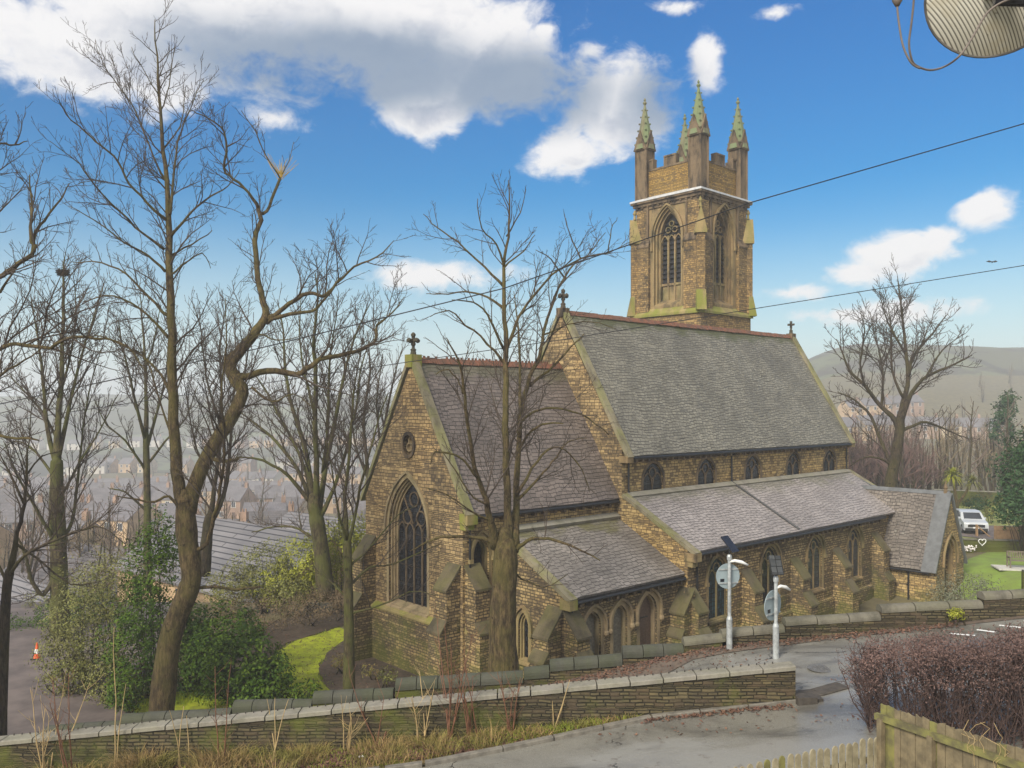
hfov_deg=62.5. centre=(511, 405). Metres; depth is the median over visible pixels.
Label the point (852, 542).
window
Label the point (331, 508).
terraced house
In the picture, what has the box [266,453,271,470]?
bare tree
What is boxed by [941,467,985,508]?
cabbage palm
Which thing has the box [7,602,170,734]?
car park
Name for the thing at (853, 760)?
picket fence
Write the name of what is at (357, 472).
terraced house
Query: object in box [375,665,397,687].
bed plant
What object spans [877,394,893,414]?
terraced house
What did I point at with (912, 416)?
bare tree
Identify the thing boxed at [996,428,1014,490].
bare tree
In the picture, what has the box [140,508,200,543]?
terraced house
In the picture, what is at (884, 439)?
bare tree
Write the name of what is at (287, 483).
terraced house
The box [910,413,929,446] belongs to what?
bare tree
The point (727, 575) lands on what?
sign post
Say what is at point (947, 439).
bare tree
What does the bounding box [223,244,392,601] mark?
many stemmed tree
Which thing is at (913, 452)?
bare tree
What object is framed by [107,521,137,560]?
bare tree
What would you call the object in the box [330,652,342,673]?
bed plant
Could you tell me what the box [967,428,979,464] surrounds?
bare tree
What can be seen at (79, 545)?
bare tree
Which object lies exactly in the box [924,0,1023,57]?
satellite dish
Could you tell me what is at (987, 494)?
garden wall
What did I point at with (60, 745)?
sapling
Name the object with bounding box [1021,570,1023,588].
lawn edge wall
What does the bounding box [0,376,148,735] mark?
slim edge tree
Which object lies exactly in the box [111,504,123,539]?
bare tree
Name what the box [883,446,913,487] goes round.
bare tree
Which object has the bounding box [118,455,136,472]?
terraced house
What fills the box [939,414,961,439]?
terraced house
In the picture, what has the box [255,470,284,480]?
terraced house
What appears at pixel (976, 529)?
timber gate
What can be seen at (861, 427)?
bare tree
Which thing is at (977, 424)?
terraced house
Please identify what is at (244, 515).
terraced house
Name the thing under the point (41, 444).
terraced house
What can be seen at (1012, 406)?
bare tree
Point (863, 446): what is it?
bare tree
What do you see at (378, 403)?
valley edge tree
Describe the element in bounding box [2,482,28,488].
terraced house
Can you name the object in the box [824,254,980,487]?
broad tree
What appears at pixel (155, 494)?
terraced house
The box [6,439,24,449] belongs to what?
terraced house
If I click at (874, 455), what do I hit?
bare tree
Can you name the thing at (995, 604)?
churchyard wall
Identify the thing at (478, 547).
window
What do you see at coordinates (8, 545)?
bare tree
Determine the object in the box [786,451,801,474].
window
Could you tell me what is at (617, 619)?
blocked window
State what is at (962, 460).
bare tree
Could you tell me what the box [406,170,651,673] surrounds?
bare tree
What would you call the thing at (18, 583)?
hall
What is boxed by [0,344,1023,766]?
ground
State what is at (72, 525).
bare tree
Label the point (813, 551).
window
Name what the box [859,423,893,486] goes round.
bare tree
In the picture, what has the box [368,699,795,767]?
kerb
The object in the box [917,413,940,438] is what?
terraced house
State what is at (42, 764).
sapling
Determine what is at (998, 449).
bare tree
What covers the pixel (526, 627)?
window
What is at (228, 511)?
bare tree
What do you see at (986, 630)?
road markings
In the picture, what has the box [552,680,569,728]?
stalks
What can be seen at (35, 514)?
bare tree
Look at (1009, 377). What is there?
bare tree
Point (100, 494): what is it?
terraced house
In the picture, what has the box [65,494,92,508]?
terraced house
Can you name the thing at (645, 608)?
door
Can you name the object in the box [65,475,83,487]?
terraced house
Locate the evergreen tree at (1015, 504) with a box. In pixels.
[983,424,1023,554]
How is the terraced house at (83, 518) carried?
on the ground at (954, 386)
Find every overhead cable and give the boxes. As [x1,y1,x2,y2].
[0,123,1023,403]
[0,265,1023,422]
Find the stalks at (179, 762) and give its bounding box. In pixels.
[169,706,188,766]
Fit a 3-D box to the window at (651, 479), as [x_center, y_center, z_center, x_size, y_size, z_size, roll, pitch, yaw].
[7.021,3.604,42.605,1.940,1.791,0.500,0,0,-42]
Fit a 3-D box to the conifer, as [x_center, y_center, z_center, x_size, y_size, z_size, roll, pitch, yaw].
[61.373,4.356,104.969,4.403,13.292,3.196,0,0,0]
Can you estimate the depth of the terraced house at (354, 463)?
455.69 m
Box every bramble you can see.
[38,546,180,596]
[192,586,343,636]
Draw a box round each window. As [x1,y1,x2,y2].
[383,471,430,617]
[468,529,493,601]
[516,605,532,666]
[582,604,608,655]
[608,598,634,653]
[641,461,664,490]
[696,457,716,484]
[705,553,727,625]
[744,454,761,479]
[758,543,783,603]
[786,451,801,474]
[805,534,826,593]
[823,448,836,470]
[846,526,865,580]
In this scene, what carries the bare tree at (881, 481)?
on the ground at (954, 386)
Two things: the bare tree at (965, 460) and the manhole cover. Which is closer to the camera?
the manhole cover
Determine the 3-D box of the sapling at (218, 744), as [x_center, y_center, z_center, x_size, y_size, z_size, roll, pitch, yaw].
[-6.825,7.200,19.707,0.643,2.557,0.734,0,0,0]
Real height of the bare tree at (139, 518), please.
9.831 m
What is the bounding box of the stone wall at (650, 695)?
[0,661,795,767]
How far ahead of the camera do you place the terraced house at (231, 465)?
433.09 m
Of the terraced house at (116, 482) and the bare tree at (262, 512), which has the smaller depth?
the bare tree at (262, 512)
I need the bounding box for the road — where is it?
[422,618,1023,767]
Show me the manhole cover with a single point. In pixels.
(821, 668)
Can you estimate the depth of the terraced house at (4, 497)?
205.70 m
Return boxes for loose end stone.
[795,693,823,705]
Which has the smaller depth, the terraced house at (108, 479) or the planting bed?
the planting bed
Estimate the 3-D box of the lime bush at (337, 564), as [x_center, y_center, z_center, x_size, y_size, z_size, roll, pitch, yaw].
[-11.140,8.987,48.539,8.675,5.960,3.951,0,0,-22]
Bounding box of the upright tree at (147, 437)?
[86,280,207,586]
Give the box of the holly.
[90,503,179,713]
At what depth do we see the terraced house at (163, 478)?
347.51 m
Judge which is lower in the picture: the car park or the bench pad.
the car park
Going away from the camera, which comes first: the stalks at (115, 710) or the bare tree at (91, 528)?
the stalks at (115, 710)
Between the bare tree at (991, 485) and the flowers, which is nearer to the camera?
the flowers
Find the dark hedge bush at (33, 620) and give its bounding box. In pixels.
[10,590,124,630]
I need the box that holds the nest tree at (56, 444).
[0,217,136,638]
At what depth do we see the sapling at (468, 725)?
19.86 m
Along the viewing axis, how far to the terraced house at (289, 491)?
229.98 m
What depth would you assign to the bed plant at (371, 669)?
35.90 m
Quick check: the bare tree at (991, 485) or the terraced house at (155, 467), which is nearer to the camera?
the bare tree at (991, 485)
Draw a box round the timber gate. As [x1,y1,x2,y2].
[975,524,990,536]
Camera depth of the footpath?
24.58 m
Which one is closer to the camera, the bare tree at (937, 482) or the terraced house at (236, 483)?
the bare tree at (937, 482)
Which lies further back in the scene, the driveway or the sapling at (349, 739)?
the driveway
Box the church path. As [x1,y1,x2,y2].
[211,609,343,661]
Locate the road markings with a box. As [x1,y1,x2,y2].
[951,625,1020,635]
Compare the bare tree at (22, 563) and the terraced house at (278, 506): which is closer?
the bare tree at (22, 563)
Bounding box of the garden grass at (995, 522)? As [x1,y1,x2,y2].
[959,506,1021,538]
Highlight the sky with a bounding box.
[0,0,1023,395]
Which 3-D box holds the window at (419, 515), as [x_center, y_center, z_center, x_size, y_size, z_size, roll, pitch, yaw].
[-4.544,6.074,37.720,0.600,6.351,3.540,0,0,-42]
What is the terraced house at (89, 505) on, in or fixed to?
on the ground at (954, 386)
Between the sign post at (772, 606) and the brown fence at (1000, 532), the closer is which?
the sign post at (772, 606)
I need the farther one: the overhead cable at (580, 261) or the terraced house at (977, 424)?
the terraced house at (977, 424)
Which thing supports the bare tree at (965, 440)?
on the ground at (954, 386)
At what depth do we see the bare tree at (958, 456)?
105.26 m
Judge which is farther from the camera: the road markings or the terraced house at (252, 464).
the terraced house at (252, 464)
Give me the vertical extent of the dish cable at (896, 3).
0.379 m
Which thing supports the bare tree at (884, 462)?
on the ground at (954, 386)
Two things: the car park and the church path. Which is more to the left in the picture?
the car park
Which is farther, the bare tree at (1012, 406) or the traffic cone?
the bare tree at (1012, 406)
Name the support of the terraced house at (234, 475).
on the ground at (954, 386)
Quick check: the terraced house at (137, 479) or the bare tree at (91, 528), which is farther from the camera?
the terraced house at (137, 479)
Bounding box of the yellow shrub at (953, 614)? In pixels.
[944,605,967,625]
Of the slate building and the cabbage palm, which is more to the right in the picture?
the cabbage palm
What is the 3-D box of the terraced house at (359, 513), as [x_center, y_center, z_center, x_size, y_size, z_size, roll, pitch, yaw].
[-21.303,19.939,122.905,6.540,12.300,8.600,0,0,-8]
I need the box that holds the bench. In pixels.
[1006,551,1023,567]
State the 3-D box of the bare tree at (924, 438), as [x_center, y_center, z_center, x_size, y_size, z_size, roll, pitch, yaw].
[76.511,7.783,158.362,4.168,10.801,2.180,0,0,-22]
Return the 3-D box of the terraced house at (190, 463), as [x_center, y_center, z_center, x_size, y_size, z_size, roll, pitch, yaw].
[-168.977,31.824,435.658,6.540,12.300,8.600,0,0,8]
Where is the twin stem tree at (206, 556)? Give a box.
[179,289,276,576]
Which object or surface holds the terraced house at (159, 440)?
on the ground at (954, 386)
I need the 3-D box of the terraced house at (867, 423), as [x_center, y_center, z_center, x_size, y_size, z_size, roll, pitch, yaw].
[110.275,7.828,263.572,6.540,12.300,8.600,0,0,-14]
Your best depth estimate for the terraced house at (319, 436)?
580.27 m
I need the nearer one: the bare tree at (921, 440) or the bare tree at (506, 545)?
the bare tree at (506, 545)
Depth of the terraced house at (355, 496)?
234.27 m
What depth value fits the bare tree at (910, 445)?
116.86 m
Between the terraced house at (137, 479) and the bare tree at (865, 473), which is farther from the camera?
the terraced house at (137, 479)
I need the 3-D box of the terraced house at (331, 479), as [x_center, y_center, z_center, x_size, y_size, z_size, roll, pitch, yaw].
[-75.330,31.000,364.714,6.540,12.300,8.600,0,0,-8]
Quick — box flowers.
[968,545,976,552]
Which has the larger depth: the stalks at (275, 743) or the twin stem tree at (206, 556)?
the twin stem tree at (206, 556)
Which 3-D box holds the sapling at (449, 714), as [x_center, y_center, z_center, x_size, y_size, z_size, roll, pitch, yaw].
[-1.397,6.260,19.881,1.305,3.380,1.182,0,0,18]
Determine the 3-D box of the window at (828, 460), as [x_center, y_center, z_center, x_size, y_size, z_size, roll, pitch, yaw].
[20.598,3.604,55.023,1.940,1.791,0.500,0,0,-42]
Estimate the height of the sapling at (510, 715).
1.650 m
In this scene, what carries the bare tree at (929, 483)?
on the ground at (954, 386)
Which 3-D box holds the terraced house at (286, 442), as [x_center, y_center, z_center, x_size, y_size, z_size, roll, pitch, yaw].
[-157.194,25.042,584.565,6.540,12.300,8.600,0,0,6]
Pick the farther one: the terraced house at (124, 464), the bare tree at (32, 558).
the terraced house at (124, 464)
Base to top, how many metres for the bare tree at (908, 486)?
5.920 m
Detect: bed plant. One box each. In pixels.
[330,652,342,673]
[359,662,378,681]
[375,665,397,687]
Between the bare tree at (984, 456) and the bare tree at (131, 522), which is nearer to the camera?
the bare tree at (131, 522)
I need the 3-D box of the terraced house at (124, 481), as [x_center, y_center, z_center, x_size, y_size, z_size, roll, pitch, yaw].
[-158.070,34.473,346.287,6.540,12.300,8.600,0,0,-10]
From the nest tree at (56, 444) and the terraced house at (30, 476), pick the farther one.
the terraced house at (30, 476)
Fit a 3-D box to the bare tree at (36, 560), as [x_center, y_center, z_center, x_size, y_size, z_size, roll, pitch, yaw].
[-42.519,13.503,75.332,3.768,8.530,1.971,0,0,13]
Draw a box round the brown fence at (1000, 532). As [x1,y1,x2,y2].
[994,525,1021,539]
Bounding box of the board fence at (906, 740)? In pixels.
[874,703,1023,767]
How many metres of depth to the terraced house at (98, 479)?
343.35 m
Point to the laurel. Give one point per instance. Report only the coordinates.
(205, 656)
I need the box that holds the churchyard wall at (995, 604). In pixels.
[44,589,1023,731]
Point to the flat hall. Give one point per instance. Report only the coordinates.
(305, 527)
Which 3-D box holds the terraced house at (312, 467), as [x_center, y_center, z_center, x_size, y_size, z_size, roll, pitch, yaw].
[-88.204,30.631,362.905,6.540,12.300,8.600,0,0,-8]
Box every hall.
[0,573,80,601]
[111,515,343,602]
[273,511,365,544]
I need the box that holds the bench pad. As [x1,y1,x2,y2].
[991,564,1023,570]
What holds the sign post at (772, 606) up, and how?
on the ground at (954, 386)
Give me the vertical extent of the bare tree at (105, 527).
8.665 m
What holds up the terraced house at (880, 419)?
on the ground at (954, 386)
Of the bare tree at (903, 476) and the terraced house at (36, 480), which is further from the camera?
the terraced house at (36, 480)
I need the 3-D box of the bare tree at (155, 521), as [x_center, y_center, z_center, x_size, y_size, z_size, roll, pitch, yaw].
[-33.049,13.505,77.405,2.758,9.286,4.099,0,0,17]
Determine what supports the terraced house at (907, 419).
on the ground at (954, 386)
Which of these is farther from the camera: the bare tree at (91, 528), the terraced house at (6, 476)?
the terraced house at (6, 476)
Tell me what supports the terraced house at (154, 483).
on the ground at (954, 386)
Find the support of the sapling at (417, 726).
on the ground at (954, 386)
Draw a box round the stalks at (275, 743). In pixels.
[267,699,288,756]
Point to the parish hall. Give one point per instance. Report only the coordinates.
(230, 537)
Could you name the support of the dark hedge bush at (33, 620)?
on the ground at (954, 386)
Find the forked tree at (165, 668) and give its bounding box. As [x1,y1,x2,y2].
[31,0,415,710]
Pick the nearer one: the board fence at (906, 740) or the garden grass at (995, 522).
the board fence at (906, 740)
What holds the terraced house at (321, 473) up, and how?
on the ground at (954, 386)
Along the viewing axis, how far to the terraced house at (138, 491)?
210.17 m
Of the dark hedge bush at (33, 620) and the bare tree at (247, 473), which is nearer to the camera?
the dark hedge bush at (33, 620)
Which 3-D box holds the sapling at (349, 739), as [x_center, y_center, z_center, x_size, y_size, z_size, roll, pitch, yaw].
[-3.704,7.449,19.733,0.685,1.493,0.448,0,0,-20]
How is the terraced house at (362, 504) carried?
on the ground at (954, 386)
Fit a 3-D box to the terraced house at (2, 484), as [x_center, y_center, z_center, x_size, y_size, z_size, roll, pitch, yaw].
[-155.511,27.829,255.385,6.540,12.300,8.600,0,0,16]
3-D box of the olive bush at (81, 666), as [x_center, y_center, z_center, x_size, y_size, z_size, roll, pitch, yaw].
[-16.672,9.027,35.316,6.677,6.290,5.426,0,0,24]
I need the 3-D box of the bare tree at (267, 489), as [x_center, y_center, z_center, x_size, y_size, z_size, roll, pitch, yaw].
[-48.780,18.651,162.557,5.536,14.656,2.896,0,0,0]
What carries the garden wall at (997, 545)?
on the ground at (954, 386)
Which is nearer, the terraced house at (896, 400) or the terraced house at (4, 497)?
the terraced house at (4, 497)
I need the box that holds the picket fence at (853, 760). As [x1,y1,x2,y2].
[733,737,876,767]
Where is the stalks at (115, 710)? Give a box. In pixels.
[113,638,125,766]
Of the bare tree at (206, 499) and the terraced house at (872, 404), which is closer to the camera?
the bare tree at (206, 499)
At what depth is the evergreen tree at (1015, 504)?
57.46 m
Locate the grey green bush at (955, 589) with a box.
[923,567,1004,600]
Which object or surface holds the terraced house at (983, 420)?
on the ground at (954, 386)
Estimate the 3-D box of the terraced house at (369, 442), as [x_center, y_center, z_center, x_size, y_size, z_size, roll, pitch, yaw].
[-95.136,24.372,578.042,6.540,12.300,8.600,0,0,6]
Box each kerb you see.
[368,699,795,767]
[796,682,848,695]
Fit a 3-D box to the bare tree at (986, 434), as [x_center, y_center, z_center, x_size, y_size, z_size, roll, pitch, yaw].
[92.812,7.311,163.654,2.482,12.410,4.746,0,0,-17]
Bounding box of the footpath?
[530,616,1023,688]
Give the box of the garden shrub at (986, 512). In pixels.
[982,504,996,523]
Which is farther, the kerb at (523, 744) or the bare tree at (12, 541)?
the bare tree at (12, 541)
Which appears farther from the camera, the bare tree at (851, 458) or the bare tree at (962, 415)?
the bare tree at (962, 415)
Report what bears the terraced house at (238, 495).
on the ground at (954, 386)
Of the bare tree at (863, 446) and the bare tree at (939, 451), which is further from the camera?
the bare tree at (939, 451)
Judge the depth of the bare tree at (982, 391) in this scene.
353.00 m
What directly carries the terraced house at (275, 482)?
on the ground at (954, 386)
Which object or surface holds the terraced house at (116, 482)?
on the ground at (954, 386)
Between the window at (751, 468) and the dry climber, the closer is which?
the dry climber
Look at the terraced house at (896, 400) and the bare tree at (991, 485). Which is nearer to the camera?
the bare tree at (991, 485)
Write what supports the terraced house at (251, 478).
on the ground at (954, 386)
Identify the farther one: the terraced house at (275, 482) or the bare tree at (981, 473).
the terraced house at (275, 482)
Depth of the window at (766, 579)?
42.75 m
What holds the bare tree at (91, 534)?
on the ground at (954, 386)
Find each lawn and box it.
[131,628,343,712]
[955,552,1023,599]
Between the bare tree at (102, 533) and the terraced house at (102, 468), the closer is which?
the bare tree at (102, 533)
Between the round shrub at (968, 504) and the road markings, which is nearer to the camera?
the road markings
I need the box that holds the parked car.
[956,509,988,533]
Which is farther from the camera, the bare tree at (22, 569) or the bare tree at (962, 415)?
the bare tree at (962, 415)
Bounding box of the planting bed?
[319,640,417,689]
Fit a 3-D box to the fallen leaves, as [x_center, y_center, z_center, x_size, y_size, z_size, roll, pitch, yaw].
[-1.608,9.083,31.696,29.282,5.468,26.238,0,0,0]
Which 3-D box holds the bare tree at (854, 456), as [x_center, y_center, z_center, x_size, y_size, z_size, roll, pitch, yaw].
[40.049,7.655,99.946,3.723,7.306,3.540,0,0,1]
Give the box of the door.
[635,588,663,644]
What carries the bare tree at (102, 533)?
on the ground at (954, 386)
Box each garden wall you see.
[932,489,1016,505]
[963,538,1021,551]
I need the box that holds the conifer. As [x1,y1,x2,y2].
[985,387,1021,489]
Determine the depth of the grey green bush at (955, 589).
39.98 m
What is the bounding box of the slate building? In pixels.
[3,538,131,600]
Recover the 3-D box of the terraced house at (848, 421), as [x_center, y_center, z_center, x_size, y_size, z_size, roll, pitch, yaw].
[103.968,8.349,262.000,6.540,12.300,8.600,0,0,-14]
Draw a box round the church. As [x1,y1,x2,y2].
[343,80,967,677]
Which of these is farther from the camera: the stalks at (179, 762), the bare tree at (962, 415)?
the bare tree at (962, 415)
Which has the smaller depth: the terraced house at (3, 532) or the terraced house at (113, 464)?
the terraced house at (3, 532)
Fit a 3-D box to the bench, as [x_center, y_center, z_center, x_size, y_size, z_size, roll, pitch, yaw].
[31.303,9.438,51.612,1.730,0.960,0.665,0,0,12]
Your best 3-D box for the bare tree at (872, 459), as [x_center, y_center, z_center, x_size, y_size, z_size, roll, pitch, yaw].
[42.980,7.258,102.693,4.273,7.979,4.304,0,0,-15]
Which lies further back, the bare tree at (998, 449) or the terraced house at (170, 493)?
the terraced house at (170, 493)
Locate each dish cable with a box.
[892,0,920,68]
[908,0,1008,70]
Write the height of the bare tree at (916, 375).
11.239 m
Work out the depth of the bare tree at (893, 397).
330.63 m
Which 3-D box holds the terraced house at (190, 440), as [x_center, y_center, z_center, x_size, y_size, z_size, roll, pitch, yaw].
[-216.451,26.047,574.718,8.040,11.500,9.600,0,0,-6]
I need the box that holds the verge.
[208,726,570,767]
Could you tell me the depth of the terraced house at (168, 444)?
572.79 m
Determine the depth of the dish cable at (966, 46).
3.41 m
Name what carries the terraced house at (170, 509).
on the ground at (954, 386)
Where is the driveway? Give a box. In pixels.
[962,526,993,538]
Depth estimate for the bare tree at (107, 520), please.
89.44 m
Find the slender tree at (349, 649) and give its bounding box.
[300,300,444,688]
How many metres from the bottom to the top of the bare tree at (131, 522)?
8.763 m
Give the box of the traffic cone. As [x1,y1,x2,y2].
[31,643,40,659]
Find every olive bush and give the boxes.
[20,573,113,608]
[28,540,157,709]
[197,537,320,621]
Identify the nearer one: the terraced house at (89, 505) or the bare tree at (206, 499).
the bare tree at (206, 499)
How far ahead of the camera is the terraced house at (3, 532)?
113.33 m
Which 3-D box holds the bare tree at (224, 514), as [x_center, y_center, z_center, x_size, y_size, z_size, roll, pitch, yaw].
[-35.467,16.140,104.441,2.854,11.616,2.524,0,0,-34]
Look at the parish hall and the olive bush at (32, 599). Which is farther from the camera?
the parish hall
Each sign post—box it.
[716,535,747,649]
[764,555,790,658]
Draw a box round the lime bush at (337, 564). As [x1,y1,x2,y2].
[245,510,365,613]
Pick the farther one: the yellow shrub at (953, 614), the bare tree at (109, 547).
the bare tree at (109, 547)
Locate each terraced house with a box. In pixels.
[0,473,14,482]
[0,478,8,488]
[0,483,30,502]
[0,494,44,545]
[0,525,13,569]
[2,464,24,475]
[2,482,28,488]
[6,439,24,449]
[15,473,32,483]
[23,508,114,545]
[27,437,44,449]
[27,481,49,501]
[31,474,49,483]
[44,494,84,520]
[63,461,81,475]
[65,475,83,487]
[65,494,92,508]
[66,483,85,500]
[67,439,84,449]
[74,477,96,487]
[75,495,118,524]
[83,475,101,481]
[84,482,113,501]
[87,458,107,473]
[90,436,102,449]
[96,477,120,487]
[100,475,117,481]
[100,495,162,545]
[107,455,119,472]
[109,437,122,448]
[111,482,143,501]
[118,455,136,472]
[119,475,134,486]
[127,435,142,447]
[133,474,151,485]
[137,455,157,472]
[137,477,158,485]
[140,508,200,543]
[149,435,163,446]
[151,474,170,480]
[151,481,170,508]
[157,497,204,517]
[158,481,172,486]
[161,487,203,502]
[167,435,182,446]
[182,455,194,472]
[186,436,201,448]
[201,478,219,503]
[215,481,256,518]
[219,456,236,470]
[222,477,241,486]
[223,468,242,480]
[227,508,250,522]
[229,477,245,485]
[235,435,248,447]
[237,454,256,471]
[237,469,259,480]
[242,477,263,492]
[243,495,286,510]
[249,435,262,447]
[249,501,294,525]
[254,480,281,501]
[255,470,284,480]
[263,477,283,485]
[264,435,276,447]
[273,495,307,512]
[275,453,291,468]
[278,435,291,445]
[281,481,300,495]
[282,463,298,480]
[284,485,303,496]
[298,463,313,480]
[308,431,320,444]
[319,465,329,482]
[323,481,340,513]
[329,463,344,482]
[342,510,365,519]
[345,454,356,466]
[345,464,360,483]
[347,485,363,509]
[352,434,362,445]
[353,500,365,509]
[367,432,378,445]
[838,397,863,416]
[842,414,864,440]
[856,411,881,440]
[858,396,878,414]
[874,410,894,438]
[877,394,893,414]
[888,392,907,415]
[905,413,919,437]
[908,392,923,415]
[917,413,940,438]
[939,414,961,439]
[959,414,984,439]
[981,418,1005,440]
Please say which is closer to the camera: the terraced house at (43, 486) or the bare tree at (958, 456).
the bare tree at (958, 456)
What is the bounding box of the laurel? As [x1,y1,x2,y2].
[163,596,324,707]
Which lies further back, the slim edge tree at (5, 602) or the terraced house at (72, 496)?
the terraced house at (72, 496)
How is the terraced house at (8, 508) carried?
on the ground at (954, 386)
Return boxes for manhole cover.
[807,664,830,672]
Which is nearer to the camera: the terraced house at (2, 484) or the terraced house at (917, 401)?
the terraced house at (2, 484)
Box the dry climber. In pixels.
[961,720,1008,767]
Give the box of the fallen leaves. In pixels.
[164,621,963,767]
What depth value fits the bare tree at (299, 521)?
91.34 m
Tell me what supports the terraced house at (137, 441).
on the ground at (954, 386)
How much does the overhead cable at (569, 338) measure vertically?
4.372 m
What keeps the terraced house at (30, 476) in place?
on the ground at (954, 386)
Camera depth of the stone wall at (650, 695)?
20.02 m
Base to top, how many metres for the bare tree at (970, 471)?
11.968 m
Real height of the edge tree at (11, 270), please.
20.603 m
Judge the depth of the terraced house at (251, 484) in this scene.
287.32 m
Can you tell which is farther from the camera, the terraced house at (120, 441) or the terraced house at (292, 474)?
the terraced house at (120, 441)
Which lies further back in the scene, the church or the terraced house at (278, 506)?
the terraced house at (278, 506)
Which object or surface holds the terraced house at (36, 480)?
on the ground at (954, 386)
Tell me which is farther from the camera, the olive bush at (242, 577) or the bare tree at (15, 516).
the bare tree at (15, 516)
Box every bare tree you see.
[0,498,23,537]
[0,528,18,568]
[6,520,30,566]
[16,510,38,572]
[16,523,34,572]
[22,503,49,579]
[24,499,42,538]
[26,516,40,544]
[29,510,48,576]
[39,533,71,580]
[65,502,90,549]
[67,516,94,557]
[75,508,100,544]
[77,525,116,589]
[80,511,99,543]
[89,511,115,544]
[93,499,104,544]
[93,533,126,600]
[94,502,121,600]
[98,493,123,545]
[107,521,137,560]
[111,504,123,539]
[122,496,143,543]
[122,508,134,546]
[122,522,138,547]
[129,505,161,548]
[197,483,222,515]
[216,496,236,519]
[225,499,237,520]
[241,461,253,479]
[246,466,271,510]
[252,495,268,524]
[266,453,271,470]
[289,490,306,527]
[325,497,357,545]
[406,170,651,673]
[848,415,879,477]
[848,430,871,472]
[848,434,874,476]
[848,447,862,472]
[849,445,881,480]
[850,434,881,481]
[856,416,869,443]
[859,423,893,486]
[863,422,906,486]
[865,436,877,483]
[866,420,926,487]
[870,421,894,484]
[874,441,889,479]
[882,435,912,483]
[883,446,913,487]
[891,386,898,409]
[898,424,920,482]
[901,437,937,488]
[901,459,912,487]
[904,429,927,488]
[907,439,943,489]
[909,404,915,434]
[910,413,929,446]
[912,368,919,388]
[912,424,931,478]
[917,421,927,466]
[917,440,952,489]
[927,418,944,488]
[930,407,975,488]
[932,430,952,475]
[938,441,956,481]
[941,417,957,485]
[946,410,962,475]
[947,423,968,489]
[952,441,973,485]
[953,395,968,417]
[958,425,969,464]
[958,439,973,479]
[961,396,992,488]
[966,435,984,490]
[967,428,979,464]
[971,381,984,402]
[972,447,986,485]
[973,430,992,476]
[974,435,994,490]
[977,415,1004,490]
[977,417,988,443]
[979,411,992,472]
[980,446,996,486]
[992,421,1009,482]
[992,432,1005,475]
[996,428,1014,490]
[1000,394,1022,485]
[1006,365,1013,382]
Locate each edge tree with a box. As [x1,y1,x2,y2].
[0,103,153,463]
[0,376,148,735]
[334,313,408,476]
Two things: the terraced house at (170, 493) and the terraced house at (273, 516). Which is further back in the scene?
the terraced house at (170, 493)
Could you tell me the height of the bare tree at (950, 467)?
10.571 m
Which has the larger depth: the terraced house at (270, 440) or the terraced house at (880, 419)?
the terraced house at (270, 440)
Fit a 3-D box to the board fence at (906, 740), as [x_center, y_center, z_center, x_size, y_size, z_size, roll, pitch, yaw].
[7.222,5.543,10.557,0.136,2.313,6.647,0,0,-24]
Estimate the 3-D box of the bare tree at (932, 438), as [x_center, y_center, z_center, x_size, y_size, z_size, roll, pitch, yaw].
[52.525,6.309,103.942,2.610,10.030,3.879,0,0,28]
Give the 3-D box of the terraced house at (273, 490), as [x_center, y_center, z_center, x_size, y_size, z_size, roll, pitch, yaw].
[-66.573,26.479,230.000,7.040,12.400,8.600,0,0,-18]
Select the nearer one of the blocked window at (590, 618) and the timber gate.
the blocked window at (590, 618)
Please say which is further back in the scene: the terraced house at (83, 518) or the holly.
the terraced house at (83, 518)
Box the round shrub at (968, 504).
[962,493,989,511]
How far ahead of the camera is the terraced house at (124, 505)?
150.09 m
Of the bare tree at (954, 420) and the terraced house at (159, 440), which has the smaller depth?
the bare tree at (954, 420)
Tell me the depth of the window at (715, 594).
39.66 m
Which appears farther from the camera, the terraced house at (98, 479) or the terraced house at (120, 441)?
the terraced house at (120, 441)
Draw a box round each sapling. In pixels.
[19,672,103,767]
[41,663,79,767]
[206,661,231,759]
[339,697,367,749]
[348,663,401,747]
[405,663,435,741]
[434,596,485,738]
[446,641,486,737]
[483,667,524,732]
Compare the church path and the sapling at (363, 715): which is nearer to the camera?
the sapling at (363, 715)
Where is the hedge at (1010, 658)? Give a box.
[830,618,1023,748]
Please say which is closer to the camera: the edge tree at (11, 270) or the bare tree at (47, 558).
the edge tree at (11, 270)
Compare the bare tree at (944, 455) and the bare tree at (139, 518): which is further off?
the bare tree at (944, 455)
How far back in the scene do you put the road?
18.81 m
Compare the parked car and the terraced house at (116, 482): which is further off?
the terraced house at (116, 482)
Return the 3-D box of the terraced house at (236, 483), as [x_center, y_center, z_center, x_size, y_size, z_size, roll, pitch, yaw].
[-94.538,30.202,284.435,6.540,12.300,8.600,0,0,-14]
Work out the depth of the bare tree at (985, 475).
95.41 m

